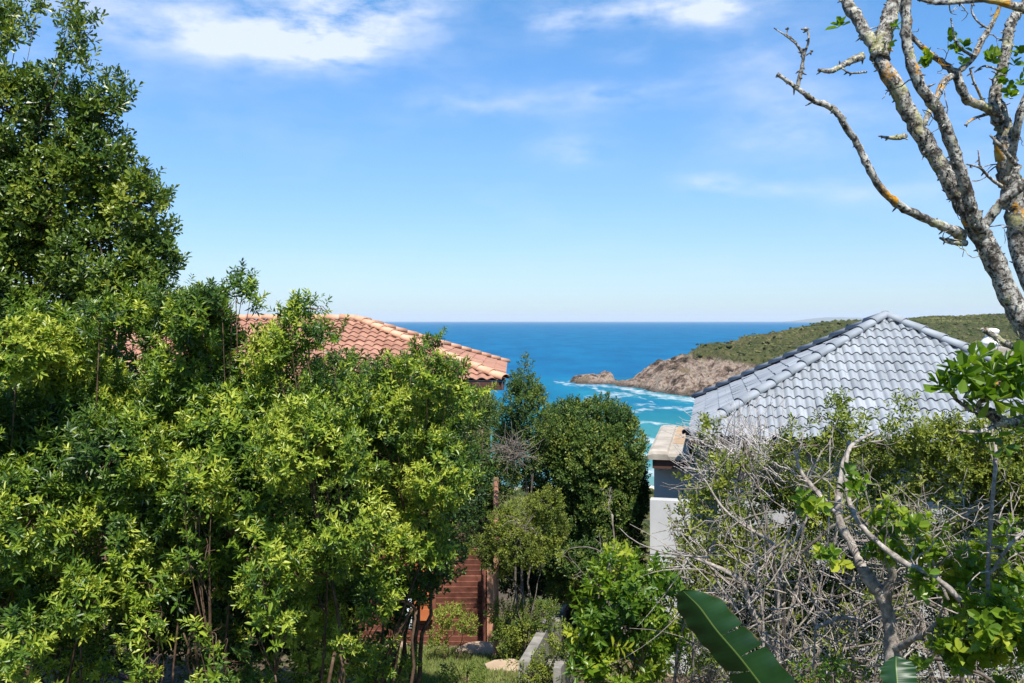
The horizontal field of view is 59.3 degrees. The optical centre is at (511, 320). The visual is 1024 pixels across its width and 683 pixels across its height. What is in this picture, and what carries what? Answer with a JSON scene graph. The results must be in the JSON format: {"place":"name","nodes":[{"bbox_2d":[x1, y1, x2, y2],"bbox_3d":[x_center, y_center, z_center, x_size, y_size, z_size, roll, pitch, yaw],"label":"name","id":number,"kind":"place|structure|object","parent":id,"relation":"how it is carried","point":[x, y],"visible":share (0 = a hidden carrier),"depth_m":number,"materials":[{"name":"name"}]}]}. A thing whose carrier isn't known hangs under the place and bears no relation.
{"place":"outdoors","nodes":[
{"label":"outdoors","id":0,"kind":"place"},
{"bbox_2d":[348,643,552,682],"bbox_3d":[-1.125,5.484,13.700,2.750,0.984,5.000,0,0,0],"label":"lawn","id":1,"kind":"structure","parent":0,"point":[425,670],"depth_m":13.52,"materials":[{"name":"green plant"}]},
{"bbox_2d":[434,660,488,682],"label":"bush","id":2,"kind":"object","parent":1,"relation":"on","point":[469,668],"visible":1,"depth_m":12.21,"materials":[{"name":"green plant"}]},
{"bbox_2d":[0,0,1023,321],"label":"sky","id":3,"kind":"structure","parent":0,"point":[389,160],"materials":[{"name":"blue"}]},
{"bbox_2d":[1,485,1023,682],"bbox_3d":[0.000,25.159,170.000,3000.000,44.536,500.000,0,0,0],"label":"ground","id":4,"kind":"structure","parent":0,"point":[501,596],"depth_m":14.38,"materials":[{"name":"green plant"}]},
{"bbox_2d":[0,599,63,682],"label":"young shrub","id":5,"kind":"object","parent":4,"relation":"on","point":[10,668],"visible":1,"depth_m":6.94,"materials":[{"name":"green plant"}]},
{"bbox_2d":[0,396,106,682],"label":"understory shrub","id":6,"kind":"object","parent":4,"relation":"on","point":[80,544],"visible":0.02,"depth_m":10.34,"materials":[{"name":"green plant"}]},
{"bbox_2d":[20,592,106,682],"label":"young shrub","id":7,"kind":"object","parent":4,"relation":"on","point":[66,657],"visible":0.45,"depth_m":8.32,"materials":[{"name":"green plant"}]},
{"bbox_2d":[0,286,174,682],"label":"shrub","id":8,"kind":"object","parent":4,"relation":"on","point":[75,436],"visible":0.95,"depth_m":7.76,"materials":[{"name":"green plant"}]},
{"bbox_2d":[0,0,191,682],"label":"tree","id":9,"kind":"object","parent":4,"relation":"on","point":[44,234],"visible":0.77,"depth_m":9.54,"materials":[{"name":"green plant"}]},
{"bbox_2d":[72,623,147,682],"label":"young shrub","id":10,"kind":"object","parent":4,"relation":"on","point":[101,665],"visible":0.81,"depth_m":8.19,"materials":[{"name":"green plant"}]},
{"bbox_2d":[41,347,212,682],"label":"understory shrub","id":11,"kind":"object","parent":4,"relation":"on","point":[119,628],"visible":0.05,"depth_m":10.51,"materials":[{"name":"green plant"}]},
{"bbox_2d":[110,559,194,682],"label":"young shrub","id":12,"kind":"object","parent":4,"relation":"on","point":[137,606],"visible":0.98,"depth_m":7.57,"materials":[{"name":"green plant"}]},
{"bbox_2d":[106,258,289,682],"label":"shrub","id":13,"kind":"object","parent":4,"relation":"on","point":[205,334],"visible":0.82,"depth_m":8.21,"materials":[{"name":"green plant"}]},
{"bbox_2d":[159,432,237,660],"bbox_3d":[-2.544,2.903,7.449,0.603,3.983,0.794,0,0,-34],"label":"young shrub","id":14,"kind":"object","parent":4,"relation":"on","point":[192,475],"visible":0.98,"depth_m":7.46,"materials":[{"name":"green plant"}]},
{"bbox_2d":[176,614,256,682],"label":"young shrub","id":15,"kind":"object","parent":4,"relation":"on","point":[211,676],"visible":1,"depth_m":7.13,"materials":[{"name":"green plant"}]},
{"bbox_2d":[136,354,306,682],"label":"understory shrub","id":16,"kind":"object","parent":4,"relation":"on","point":[218,614],"visible":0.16,"depth_m":10.02,"materials":[{"name":"green plant"}]},
{"bbox_2d":[225,618,287,682],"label":"young shrub","id":17,"kind":"object","parent":4,"relation":"on","point":[255,676],"visible":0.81,"depth_m":8.42,"materials":[{"name":"green plant"}]},
{"bbox_2d":[23,314,509,622],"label":"house","id":18,"kind":"structure","parent":4,"relation":"on","point":[368,335],"depth_m":22.46,"materials":[{"name":"orange tile"}]},
{"bbox_2d":[228,511,310,682],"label":"young shrub","id":19,"kind":"object","parent":4,"relation":"on","point":[259,619],"visible":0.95,"depth_m":7.51,"materials":[{"name":"green plant"}]},
{"bbox_2d":[276,570,353,682],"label":"young shrub","id":20,"kind":"object","parent":4,"relation":"on","point":[300,658],"visible":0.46,"depth_m":8.72,"materials":[{"name":"green plant"}]},
{"bbox_2d":[229,287,410,682],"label":"shrub","id":21,"kind":"object","parent":4,"relation":"on","point":[318,414],"visible":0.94,"depth_m":7.85,"materials":[{"name":"green plant"}]},
{"bbox_2d":[236,345,414,682],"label":"understory shrub","id":22,"kind":"object","parent":4,"relation":"on","point":[333,500],"visible":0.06,"depth_m":10.19,"materials":[{"name":"green plant"}]},
{"bbox_2d":[287,631,363,682],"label":"young shrub","id":23,"kind":"object","parent":4,"relation":"on","point":[336,664],"visible":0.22,"depth_m":9.32,"materials":[{"name":"green plant"}]},
{"bbox_2d":[304,533,383,680],"bbox_3d":[-1.746,3.561,9.284,0.886,2.888,0.896,0,0,0],"label":"young shrub","id":24,"kind":"object","parent":4,"relation":"on","point":[338,591],"visible":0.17,"depth_m":9.29,"materials":[{"name":"green plant"}]},
{"bbox_2d":[335,611,402,682],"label":"young shrub","id":25,"kind":"object","parent":4,"relation":"on","point":[372,656],"visible":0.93,"depth_m":8.81,"materials":[{"name":"green plant"}]},
{"bbox_2d":[364,563,427,682],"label":"young shrub","id":26,"kind":"object","parent":4,"relation":"on","point":[406,663],"visible":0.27,"depth_m":10.50,"materials":[{"name":"green plant"}]},
{"bbox_2d":[321,326,499,682],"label":"shrub","id":27,"kind":"object","parent":4,"relation":"on","point":[404,402],"visible":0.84,"depth_m":8.57,"materials":[{"name":"green plant"}]},
{"bbox_2d":[331,350,500,682],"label":"understory shrub","id":28,"kind":"object","parent":4,"relation":"on","point":[427,580],"visible":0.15,"depth_m":10.64,"materials":[{"name":"green plant"}]},
{"bbox_2d":[352,544,492,644],"bbox_3d":[-1.657,5.196,16.505,2.622,2.168,0.239,0,0,0],"label":"timber screen","id":29,"kind":"object","parent":4,"relation":"on","point":[472,587],"visible":0.16,"depth_m":16.58,"materials":[{"name":"brown wood"}]},
{"bbox_2d":[414,563,432,620],"bbox_3d":[-1.658,4.932,16.462,0.420,1.080,0.056,0,0,0],"label":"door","id":30,"kind":"structure","parent":29,"relation":"in","point":[424,613],"depth_m":16.43,"materials":[{"name":"orange wood"}]},
{"bbox_2d":[426,600,482,661],"bbox_3d":[-0.952,5.167,14.764,0.958,1.142,0.764,0,0,0],"label":"bush","id":31,"kind":"object","parent":4,"relation":"on","point":[447,621],"visible":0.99,"depth_m":14.68,"materials":[{"name":"green plant"}]},
{"bbox_2d":[431,384,519,547],"bbox_3d":[-0.839,3.738,17.607,2.200,5.109,1.440,0,0,42],"label":"shrub","id":32,"kind":"object","parent":4,"relation":"on","point":[491,404],"visible":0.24,"depth_m":17.25,"materials":[{"name":"green plant"}]},
{"bbox_2d":[454,641,508,656],"bbox_3d":[-0.457,5.835,15.701,1.104,0.219,0.870,0,0,0],"label":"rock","id":33,"kind":"object","parent":4,"relation":"on","point":[480,646],"visible":0.21,"depth_m":15.82,"materials":[{"name":"grey stone"}]},
{"bbox_2d":[54,625,917,682],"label":"leaf litter","id":34,"kind":"object","parent":4,"relation":"on","point":[280,675],"visible":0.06,"depth_m":13.91,"materials":[{"name":"brown plant"}]},
{"bbox_2d":[493,478,498,657],"bbox_3d":[-0.270,4.326,15.200,0.095,3.348,0.100,0,0,0],"label":"timber pole","id":35,"kind":"object","parent":4,"relation":"on","point":[496,503],"visible":0.53,"depth_m":15.16,"materials":[{"name":"brown wood"}]},
{"bbox_2d":[485,659,518,672],"bbox_3d":[-0.088,5.489,14.110,0.687,0.217,0.474,0,0,0],"label":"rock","id":36,"kind":"object","parent":4,"relation":"on","point":[499,663],"visible":0.39,"depth_m":14.12,"materials":[{"name":"beige stone"}]},
{"bbox_2d":[463,482,574,658],"bbox_3d":[0.159,4.090,14.189,1.721,3.138,1.218,0,0,-16],"label":"shrub","id":37,"kind":"object","parent":4,"relation":"on","point":[520,526],"visible":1,"depth_m":14.09,"materials":[{"name":"green plant"}]},
{"bbox_2d":[482,351,557,649],"bbox_3d":[0.138,3.206,15.067,1.279,5.402,1.951,0,0,0],"label":"tree","id":38,"kind":"object","parent":4,"relation":"on","point":[521,435],"visible":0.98,"depth_m":15.17,"materials":[{"name":"green plant"}]},
{"bbox_2d":[483,596,562,659],"bbox_3d":[0.172,5.060,14.533,1.308,1.282,0.917,0,0,0],"label":"bush","id":39,"kind":"object","parent":4,"relation":"on","point":[508,631],"visible":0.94,"depth_m":14.39,"materials":[{"name":"green plant"}]},
{"bbox_2d":[473,514,608,632],"bbox_3d":[0.825,5.120,17.975,3.410,2.794,1.904,0,0,0],"label":"understory shrub","id":40,"kind":"object","parent":4,"relation":"on","point":[533,579],"visible":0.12,"depth_m":17.56,"materials":[{"name":"green plant"}]},
{"bbox_2d":[519,612,565,681],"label":"path wall","id":41,"kind":"structure","parent":4,"relation":"on","point":[537,640],"depth_m":13.92,"materials":[{"name":"concrete"}]},
{"bbox_2d":[559,588,577,627],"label":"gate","id":42,"kind":"structure","parent":41,"relation":"attached to","point":[567,609],"depth_m":17.10,"materials":[{"name":"black metal"}]},
{"bbox_2d":[504,616,583,682],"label":"bush","id":43,"kind":"object","parent":4,"relation":"on","point":[541,667],"visible":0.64,"depth_m":12.52,"materials":[{"name":"green plant"}]},
{"bbox_2d":[553,634,584,682],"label":"path wall","id":44,"kind":"structure","parent":4,"relation":"on","point":[559,667],"depth_m":12.15,"materials":[{"name":"concrete"}]},
{"bbox_2d":[490,487,653,584],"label":"hillside scrub","id":45,"kind":"object","parent":4,"relation":"on","point":[646,524],"visible":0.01,"depth_m":135.41,"materials":[{"name":"plant"}]},
{"bbox_2d":[518,391,652,626],"bbox_3d":[1.241,3.651,15.964,2.541,4.782,2.061,0,0,27],"label":"bush","id":46,"kind":"object","parent":4,"relation":"on","point":[586,450],"visible":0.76,"depth_m":15.43,"materials":[{"name":"green plant"}]},
{"bbox_2d":[555,537,695,682],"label":"sapling","id":47,"kind":"object","parent":4,"relation":"on","point":[630,608],"visible":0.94,"depth_m":7.87,"materials":[{"name":"green plant"}]},
{"bbox_2d":[650,497,690,673],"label":"garden wall","id":48,"kind":"structure","parent":4,"relation":"on","point":[658,513],"depth_m":14.05,"materials":[{"name":"white paint"}]},
{"bbox_2d":[637,593,703,682],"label":"bush","id":49,"kind":"object","parent":4,"relation":"on","point":[647,661],"visible":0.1,"depth_m":8.92,"materials":[{"name":"green plant"}]},
{"bbox_2d":[659,614,738,682],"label":"seedling","id":50,"kind":"object","parent":4,"relation":"on","point":[680,642],"visible":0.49,"depth_m":7.78,"materials":[{"name":"green plant"}]},
{"bbox_2d":[544,411,921,682],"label":"shrub","id":51,"kind":"object","parent":4,"relation":"on","point":[721,483],"visible":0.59,"depth_m":8.67,"materials":[{"name":"green plant"}]},
{"bbox_2d":[623,384,859,682],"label":"shrub","id":52,"kind":"object","parent":4,"relation":"on","point":[739,432],"visible":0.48,"depth_m":9.14,"materials":[{"name":"grey plant"}]},
{"bbox_2d":[673,496,833,682],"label":"understory shrub","id":53,"kind":"object","parent":4,"relation":"on","point":[767,613],"visible":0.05,"depth_m":10.54,"materials":[{"name":"green plant"}]},
{"bbox_2d":[676,590,916,682],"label":"wild banana","id":54,"kind":"object","parent":4,"relation":"on","point":[710,621],"visible":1,"depth_m":4.37,"materials":[{"name":"green plant"}]},
{"bbox_2d":[608,402,1023,682],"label":"old shrub","id":55,"kind":"object","parent":4,"relation":"on","point":[993,630],"visible":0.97,"depth_m":6.26,"materials":[{"name":"grey plant"}]},
{"bbox_2d":[787,650,858,682],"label":"seedling","id":56,"kind":"object","parent":4,"relation":"on","point":[812,680],"visible":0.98,"depth_m":6.54,"materials":[{"name":"green plant"}]},
{"bbox_2d":[625,385,1023,682],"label":"shrub","id":57,"kind":"object","parent":4,"relation":"on","point":[837,442],"visible":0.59,"depth_m":8.98,"materials":[{"name":"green plant"}]},
{"bbox_2d":[648,311,1023,678],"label":"house","id":58,"kind":"structure","parent":4,"relation":"on","point":[873,361],"depth_m":14.87,"materials":[{"name":"grey tile"}]},
{"bbox_2d":[762,492,923,682],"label":"understory shrub","id":59,"kind":"object","parent":4,"relation":"on","point":[830,610],"visible":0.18,"depth_m":10.63,"materials":[{"name":"green plant"}]},
{"bbox_2d":[819,654,881,682],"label":"seedling","id":60,"kind":"object","parent":4,"relation":"on","point":[834,658],"visible":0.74,"depth_m":6.96,"materials":[{"name":"green plant"}]},
{"bbox_2d":[774,0,1023,458],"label":"tree","id":61,"kind":"object","parent":4,"relation":"on","point":[1004,380],"visible":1,"depth_m":4.95,"materials":[{"name":"grey plant"}]},
{"bbox_2d":[807,405,1023,682],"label":"shrub","id":62,"kind":"object","parent":4,"relation":"on","point":[908,448],"visible":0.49,"depth_m":9.21,"materials":[{"name":"green plant"}]},
{"bbox_2d":[881,489,1023,682],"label":"understory shrub","id":63,"kind":"object","parent":4,"relation":"on","point":[1017,672],"visible":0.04,"depth_m":10.84,"materials":[{"name":"green plant"}]},
{"bbox_2d":[976,328,1013,358],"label":"flat roofed building","id":64,"kind":"structure","parent":4,"relation":"on","point":[985,340],"depth_m":27.29,"materials":[{"name":"paint"}]},
{"bbox_2d":[548,635,566,671],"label":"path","id":65,"kind":"structure","parent":0,"point":[552,660],"depth_m":14.46,"materials":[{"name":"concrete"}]},
{"bbox_2d":[384,322,816,487],"bbox_3d":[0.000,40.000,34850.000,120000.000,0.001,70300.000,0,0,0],"label":"sea","id":66,"kind":"structure","parent":0,"point":[561,354],"depth_m":1358.52,"materials":[{"name":"blue liquid"}]},
{"bbox_2d":[570,314,1017,397],"bbox_3d":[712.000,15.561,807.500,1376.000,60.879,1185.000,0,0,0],"label":"headland","id":67,"kind":"structure","parent":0,"point":[690,373],"depth_m":552.03,"materials":[{"name":"brown stone"}]},
{"bbox_2d":[691,313,1018,360],"bbox_3d":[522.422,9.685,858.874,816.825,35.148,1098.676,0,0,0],"label":"scrub","id":68,"kind":"object","parent":67,"relation":"on","point":[933,319],"visible":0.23,"depth_m":585.15,"materials":[{"name":"green plant"}]},
{"bbox_2d":[785,317,862,321],"bbox_3d":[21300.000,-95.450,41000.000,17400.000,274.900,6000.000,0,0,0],"label":"hills","id":69,"kind":"structure","parent":0,"point":[824,319],"depth_m":39900.23,"materials":[{"name":"green plant"}]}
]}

